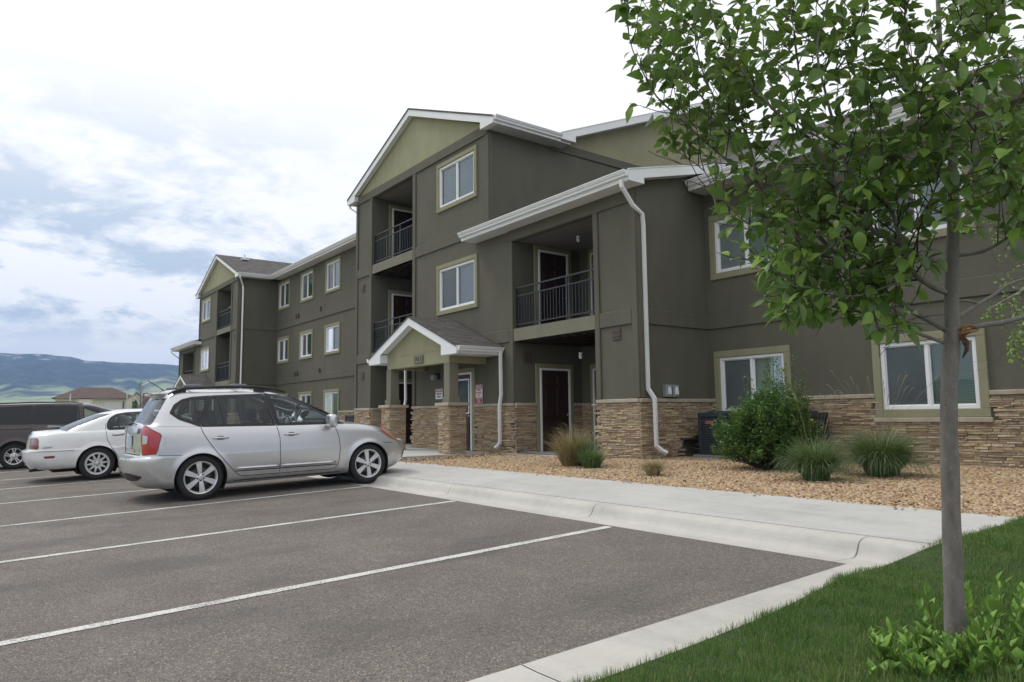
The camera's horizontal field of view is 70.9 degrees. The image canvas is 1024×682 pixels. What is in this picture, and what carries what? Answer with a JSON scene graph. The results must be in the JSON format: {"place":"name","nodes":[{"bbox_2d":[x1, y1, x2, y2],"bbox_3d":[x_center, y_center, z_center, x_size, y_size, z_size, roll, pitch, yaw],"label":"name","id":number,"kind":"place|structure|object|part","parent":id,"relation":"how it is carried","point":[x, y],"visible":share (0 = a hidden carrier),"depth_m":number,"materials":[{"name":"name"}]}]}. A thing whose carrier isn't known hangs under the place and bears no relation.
{"place":"outdoors","nodes":[
{"label":"outdoors","id":0,"kind":"place"},
{"bbox_2d":[0,353,333,401],"bbox_3d":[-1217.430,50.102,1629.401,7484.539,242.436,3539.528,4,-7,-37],"label":"mountains","id":1,"kind":"structure","parent":0,"point":[35,377],"depth_m":2211.62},
{"bbox_2d":[0,402,333,416],"bbox_3d":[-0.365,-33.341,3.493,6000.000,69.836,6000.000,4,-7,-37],"label":"ground","id":2,"kind":"structure","parent":0,"point":[137,415],"depth_m":257.02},
{"bbox_2d":[52,387,142,414],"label":"bungalow","id":3,"kind":"object","parent":2,"relation":"on","point":[111,398],"visible":0.52,"depth_m":155.01,"materials":[{"name":"beige"}]},
{"bbox_2d":[105,402,122,409],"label":"garage door","id":4,"kind":"structure","parent":3,"relation":"in","point":[110,405],"depth_m":155.30,"materials":[{"name":"white metal"}]},
{"bbox_2d":[118,388,127,408],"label":"street lamp","id":5,"kind":"object","parent":2,"relation":"on","point":[126,396],"visible":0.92,"depth_m":131.89,"materials":[{"name":"grey metal"}]},
{"bbox_2d":[132,400,138,408],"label":"tree","id":6,"kind":"object","parent":2,"relation":"on","point":[134,404],"visible":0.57,"depth_m":141.25,"materials":[{"name":"green plant"}]},
{"bbox_2d":[133,382,148,408],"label":"bare tree","id":7,"kind":"object","parent":2,"relation":"on","point":[140,396],"visible":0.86,"depth_m":97.49,"materials":[{"name":"grey plant"}]},
{"bbox_2d":[139,380,168,408],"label":"street lamp","id":8,"kind":"object","parent":2,"relation":"on","point":[149,382],"visible":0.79,"depth_m":107.09,"materials":[{"name":"grey metal"}]},
{"bbox_2d":[142,393,176,411],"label":"house","id":9,"kind":"structure","parent":2,"relation":"on","point":[144,398],"depth_m":149.88,"materials":[{"name":"beige"}]},
{"bbox_2d":[306,473,933,567],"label":"kerb","id":10,"kind":"structure","parent":2,"relation":"on","point":[858,550],"depth_m":6.91,"materials":[{"name":"concrete"}]},
{"bbox_2d":[467,564,867,681],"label":"gutter strip","id":11,"kind":"object","parent":2,"relation":"on","point":[631,647],"visible":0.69,"depth_m":3.76,"materials":[{"name":"concrete"}]},
{"bbox_2d":[0,464,844,681],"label":"parking lot","id":12,"kind":"structure","parent":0,"point":[468,617],"depth_m":5.20,"materials":[{"name":"grey asphalt"}]},
{"bbox_2d":[0,401,131,468],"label":"parked car","id":13,"kind":"object","parent":12,"relation":"on","point":[20,422],"visible":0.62,"depth_m":19.04,"materials":[{"name":"black metal"}]},
{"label":"side window","id":14,"kind":"part","parent":13,"relation":"part of","materials":[{"name":"black glass"}]},
{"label":"side window","id":15,"kind":"part","parent":13,"relation":"part of","materials":[{"name":"black glass"}]},
{"bbox_2d":[21,409,206,479],"bbox_3d":[-7.997,2.258,16.170,5.008,1.494,2.186,2,-6,-37],"label":"parked car","id":16,"kind":"object","parent":12,"relation":"on","point":[92,447],"visible":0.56,"depth_m":14.63,"materials":[{"name":"white metal"}]},
{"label":"rear window","id":17,"kind":"part","parent":16,"relation":"part of","materials":[{"name":"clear glass"}]},
{"bbox_2d":[118,381,403,499],"bbox_3d":[-4.019,1.576,12.125,4.546,1.862,2.218,2,-6,-37],"label":"parked car","id":18,"kind":"object","parent":12,"relation":"on","point":[167,448],"visible":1,"depth_m":11.11,"materials":[{"name":"silver metal"}]},
{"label":"rear window","id":19,"kind":"part","parent":18,"relation":"part of","materials":[{"name":"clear glass"}]},
{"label":"door window","id":20,"kind":"part","parent":18,"relation":"part of","materials":[{"name":"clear glass"}]},
{"bbox_2d":[0,471,610,645],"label":"stall lines","id":21,"kind":"object","parent":12,"relation":"on","point":[47,634],"visible":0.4,"depth_m":5.90,"materials":[{"name":"paint"}]},
{"bbox_2d":[401,447,491,458],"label":"entry path","id":22,"kind":"structure","parent":0,"point":[409,452],"depth_m":18.19,"materials":[{"name":"concrete"}]},
{"bbox_2d":[0,0,1023,364],"label":"sky","id":23,"kind":"structure","parent":0,"point":[143,142],"materials":[{"name":"white"}]},
{"bbox_2d":[502,451,589,456],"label":"patio","id":24,"kind":"structure","parent":0,"point":[545,452],"depth_m":17.28,"materials":[{"name":"concrete"}]},
{"bbox_2d":[382,461,1021,544],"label":"sidewalk","id":25,"kind":"structure","parent":0,"point":[918,525],"depth_m":7.64,"materials":[{"name":"concrete"}]},
{"bbox_2d":[399,451,1023,516],"bbox_3d":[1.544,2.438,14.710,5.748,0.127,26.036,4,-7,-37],"label":"gravel","id":26,"kind":"structure","parent":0,"point":[1004,486],"depth_m":9.83,"materials":[{"name":"beige gravel"}]},
{"bbox_2d":[345,414,353,421],"bbox_3d":[-6.297,3.536,29.420,0.980,1.080,0.980,4,-7,-37],"label":"condenser unit","id":27,"kind":"object","parent":26,"relation":"on","point":[349,418],"visible":0.12,"depth_m":29.18,"materials":[{"name":"metal"}]},
{"bbox_2d":[537,423,609,465],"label":"ornamental grass","id":28,"kind":"object","parent":26,"relation":"on","point":[566,452],"depth_m":12.97,"materials":[{"name":"plant"}]},
{"bbox_2d":[573,443,610,467],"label":"ornamental grass","id":29,"kind":"object","parent":26,"relation":"on","point":[594,459],"depth_m":12.49,"materials":[{"name":"green plant"}]},
{"bbox_2d":[170,56,1023,468],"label":"apartment building","id":30,"kind":"structure","parent":26,"relation":"on","point":[538,282],"depth_m":18.15,"materials":[{"name":"green paint"}]},
{"bbox_2d":[199,400,204,410],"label":"door","id":31,"kind":"structure","parent":30,"relation":"in","point":[201,402],"depth_m":44.02,"materials":[{"name":"paint"}]},
{"bbox_2d":[200,346,209,371],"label":"window","id":32,"kind":"structure","parent":30,"relation":"in","point":[204,352],"depth_m":44.08,"materials":[{"name":"grey glass"}]},
{"bbox_2d":[201,296,211,323],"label":"window","id":33,"kind":"structure","parent":30,"relation":"in","point":[206,303],"depth_m":44.46,"materials":[{"name":"white plastic"}]},
{"bbox_2d":[276,393,287,420],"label":"window","id":34,"kind":"structure","parent":30,"relation":"in","point":[280,415],"depth_m":39.03,"materials":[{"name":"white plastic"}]},
{"bbox_2d":[277,335,288,363],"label":"window","id":35,"kind":"structure","parent":30,"relation":"in","point":[283,342],"depth_m":39.26,"materials":[{"name":"white plastic"}]},
{"bbox_2d":[278,278,290,310],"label":"window","id":36,"kind":"structure","parent":30,"relation":"in","point":[283,295],"depth_m":39.59,"materials":[{"name":"grey glass"}]},
{"bbox_2d":[298,391,311,404],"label":"window","id":37,"kind":"structure","parent":30,"relation":"in","point":[306,397],"depth_m":36.24,"materials":[{"name":"white plastic"}]},
{"bbox_2d":[299,329,312,359],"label":"window","id":38,"kind":"structure","parent":30,"relation":"in","point":[305,337],"depth_m":36.59,"materials":[{"name":"white plastic"}]},
{"bbox_2d":[300,268,313,302],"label":"window","id":39,"kind":"structure","parent":30,"relation":"in","point":[306,285],"depth_m":36.92,"materials":[{"name":"grey glass"}]},
{"bbox_2d":[323,389,339,417],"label":"window","id":40,"kind":"structure","parent":30,"relation":"in","point":[328,395],"depth_m":33.62,"materials":[{"name":"glass"}]},
{"bbox_2d":[324,322,340,354],"bbox_3d":[-8.431,-0.103,33.918,0.150,1.440,1.800,4,-7,-37],"label":"window","id":41,"kind":"structure","parent":30,"relation":"in","point":[329,346],"depth_m":33.96,"materials":[{"name":"white plastic"}]},
{"bbox_2d":[325,255,340,293],"bbox_3d":[-8.464,-3.126,34.235,0.150,1.580,1.800,4,-7,-37],"label":"window","id":42,"kind":"structure","parent":30,"relation":"in","point":[332,283],"depth_m":34.27,"materials":[{"name":"white plastic"}]},
{"bbox_2d":[388,290,411,336],"bbox_3d":[-3.746,-0.633,25.165,1.260,2.230,0.098,4,-7,-37],"label":"door","id":43,"kind":"structure","parent":30,"relation":"in","point":[399,302],"depth_m":25.07,"materials":[{"name":"red paint"}]},
{"bbox_2d":[389,204,412,258],"bbox_3d":[-3.779,-3.647,25.480,1.260,2.230,0.098,4,-7,-37],"label":"door","id":44,"kind":"structure","parent":30,"relation":"in","point":[397,214],"depth_m":25.39,"materials":[{"name":"red paint"}]},
{"bbox_2d":[399,379,412,442],"bbox_3d":[-3.713,2.420,24.845,1.260,2.230,0.098,4,-7,-37],"label":"door","id":45,"kind":"structure","parent":30,"relation":"in","point":[401,381],"depth_m":24.92,"materials":[{"name":"red paint"}]},
{"bbox_2d":[414,355,422,363],"bbox_3d":[-2.514,0.491,19.328,0.046,0.220,0.460,4,-7,-37],"label":"house number plaque","id":46,"kind":"object","parent":30,"relation":"attached to","point":[418,359],"visible":1,"depth_m":19.28,"materials":[{"name":"grey paint"}]},
{"bbox_2d":[431,373,439,379],"bbox_3d":[-2.206,1.018,20.694,0.230,0.200,0.160,4,-7,-37],"label":"wall lamp","id":47,"kind":"object","parent":30,"relation":"attached to","point":[436,376],"visible":1,"depth_m":20.63,"materials":[{"name":"grey metal"}]},
{"bbox_2d":[436,389,442,398],"bbox_3d":[-2.098,1.521,20.656,0.018,0.290,0.380,4,-7,-37],"label":"warning sign","id":48,"kind":"object","parent":30,"relation":"attached to","point":[439,393],"visible":1,"depth_m":20.63,"materials":[{"name":"white metal"}]},
{"bbox_2d":[436,144,477,213],"bbox_3d":[-1.554,-4.583,20.567,0.150,1.460,2.110,4,-7,-37],"label":"window","id":49,"kind":"structure","parent":30,"relation":"in","point":[456,177],"depth_m":20.57,"materials":[{"name":"grey glass"}]},
{"bbox_2d":[436,253,477,315],"bbox_3d":[-1.521,-1.545,20.249,0.150,1.470,2.110,4,-7,-37],"label":"window","id":50,"kind":"structure","parent":30,"relation":"in","point":[457,280],"depth_m":20.26,"materials":[{"name":"grey glass"}]},
{"bbox_2d":[458,367,475,450],"bbox_3d":[-1.353,1.855,19.602,0.098,2.210,1.190,4,-7,-37],"label":"door","id":51,"kind":"structure","parent":30,"relation":"in","point":[466,376],"depth_m":19.33,"materials":[{"name":"white paint"}]},
{"bbox_2d":[476,385,482,403],"bbox_3d":[-0.875,1.405,19.026,0.018,0.495,0.320,4,-7,-37],"label":"parking sign","id":52,"kind":"object","parent":30,"relation":"attached to","point":[479,394],"visible":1,"depth_m":19.01,"materials":[{"name":"white metal"}]},
{"bbox_2d":[533,245,571,324],"bbox_3d":[1.093,-1.350,18.834,1.260,2.230,0.098,4,-7,-37],"label":"door","id":53,"kind":"structure","parent":30,"relation":"in","point":[549,262],"depth_m":18.84,"materials":[{"name":"red paint"}]},
{"bbox_2d":[535,363,574,451],"bbox_3d":[1.127,1.704,18.515,1.260,2.230,0.098,4,-7,-37],"label":"door","id":54,"kind":"structure","parent":30,"relation":"in","point":[554,389],"depth_m":18.49,"materials":[{"name":"red paint"}]},
{"bbox_2d":[587,248,594,315],"bbox_3d":[2.400,-1.386,18.627,0.098,2.230,1.260,4,-7,-37],"label":"door","id":55,"kind":"structure","parent":30,"relation":"in","point":[590,252],"depth_m":19.06,"materials":[{"name":"white paint"}]},
{"bbox_2d":[590,364,598,449],"bbox_3d":[2.434,1.668,18.307,0.098,2.230,1.260,4,-7,-37],"label":"door","id":56,"kind":"structure","parent":30,"relation":"in","point":[594,421],"depth_m":18.73,"materials":[{"name":"white paint"}]},
{"bbox_2d":[662,385,671,396],"bbox_3d":[3.221,1.028,14.877,0.180,0.250,0.133,4,-7,-37],"label":"electrical box","id":57,"kind":"object","parent":30,"relation":"attached to","point":[667,390],"visible":1,"depth_m":14.82,"materials":[{"name":"grey paint"}]},
{"bbox_2d":[672,385,678,396],"bbox_3d":[3.397,1.040,15.008,0.180,0.250,0.133,4,-7,-37],"label":"electrical box","id":58,"kind":"object","parent":30,"relation":"attached to","point":[675,390],"visible":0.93,"depth_m":14.95,"materials":[{"name":"grey paint"}]},
{"bbox_2d":[708,197,785,280],"bbox_3d":[4.994,-2.131,15.329,0.150,1.450,1.830,4,-7,-37],"label":"window","id":59,"kind":"structure","parent":30,"relation":"in","point":[721,266],"depth_m":15.64,"materials":[{"name":"grey glass"}]},
{"bbox_2d":[714,345,791,410],"bbox_3d":[5.027,0.882,15.013,0.150,1.450,1.830,4,-7,-37],"label":"window","id":60,"kind":"structure","parent":30,"relation":"in","point":[731,366],"depth_m":15.19,"materials":[{"name":"grey glass"}]},
{"bbox_2d":[864,146,976,249],"bbox_3d":[7.067,-2.443,12.576,0.150,1.450,1.830,4,-7,-37],"label":"window","id":61,"kind":"structure","parent":30,"relation":"in","point":[941,229],"depth_m":12.46,"materials":[{"name":"grey glass"}]},
{"bbox_2d":[871,328,991,417],"bbox_3d":[7.099,0.571,12.260,0.150,1.450,1.830,4,-7,-37],"label":"window","id":62,"kind":"structure","parent":30,"relation":"in","point":[923,365],"depth_m":12.31,"materials":[{"name":"grey glass"}]},
{"bbox_2d":[634,457,673,476],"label":"ornamental grass","id":63,"kind":"object","parent":26,"relation":"on","point":[655,469],"depth_m":10.88,"materials":[{"name":"plant"}]},
{"bbox_2d":[693,411,740,458],"bbox_3d":[4.322,1.934,14.810,0.880,0.990,0.840,4,-7,-37],"label":"condenser unit","id":64,"kind":"object","parent":26,"relation":"on","point":[705,431],"visible":0.42,"depth_m":14.67,"materials":[{"name":"metal"}]},
{"bbox_2d":[709,354,827,469],"bbox_3d":[4.175,1.154,11.808,1.825,1.869,1.778,4,-7,-37],"label":"garden shrub","id":65,"kind":"object","parent":26,"relation":"on","point":[750,439],"visible":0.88,"depth_m":11.34,"materials":[{"name":"green plant"}]},
{"bbox_2d":[770,390,865,483],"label":"ornamental grass","id":66,"kind":"object","parent":26,"relation":"on","point":[815,463],"depth_m":9.60,"materials":[{"name":"plant"}]},
{"bbox_2d":[808,410,837,457],"bbox_3d":[5.480,1.788,13.436,0.880,0.970,0.740,4,-7,-37],"label":"condenser unit","id":67,"kind":"object","parent":26,"relation":"on","point":[816,415],"visible":0.15,"depth_m":13.34,"materials":[{"name":"metal"}]},
{"bbox_2d":[827,372,940,480],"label":"ornamental grass","id":68,"kind":"object","parent":26,"relation":"on","point":[883,457],"depth_m":9.93,"materials":[{"name":"plant"}]},
{"bbox_2d":[561,513,1023,681],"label":"lawn","id":69,"kind":"structure","parent":0,"point":[922,556],"depth_m":3.67,"materials":[{"name":"plant"}]},
{"bbox_2d":[605,0,1023,637],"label":"young tree","id":70,"kind":"object","parent":69,"relation":"on","point":[805,300],"visible":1,"depth_m":3.30,"materials":[{"name":"green plant"}]},
{"bbox_2d":[865,571,1023,679],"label":"ground shrub","id":71,"kind":"object","parent":69,"relation":"on","point":[946,651],"visible":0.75,"depth_m":3.10,"materials":[{"name":"green plant"}]},
{"bbox_2d":[939,23,1023,370],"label":"garden tree","id":72,"kind":"object","parent":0,"point":[1013,343],"visible":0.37,"depth_m":7.48,"materials":[{"name":"green plant"}]}
]}

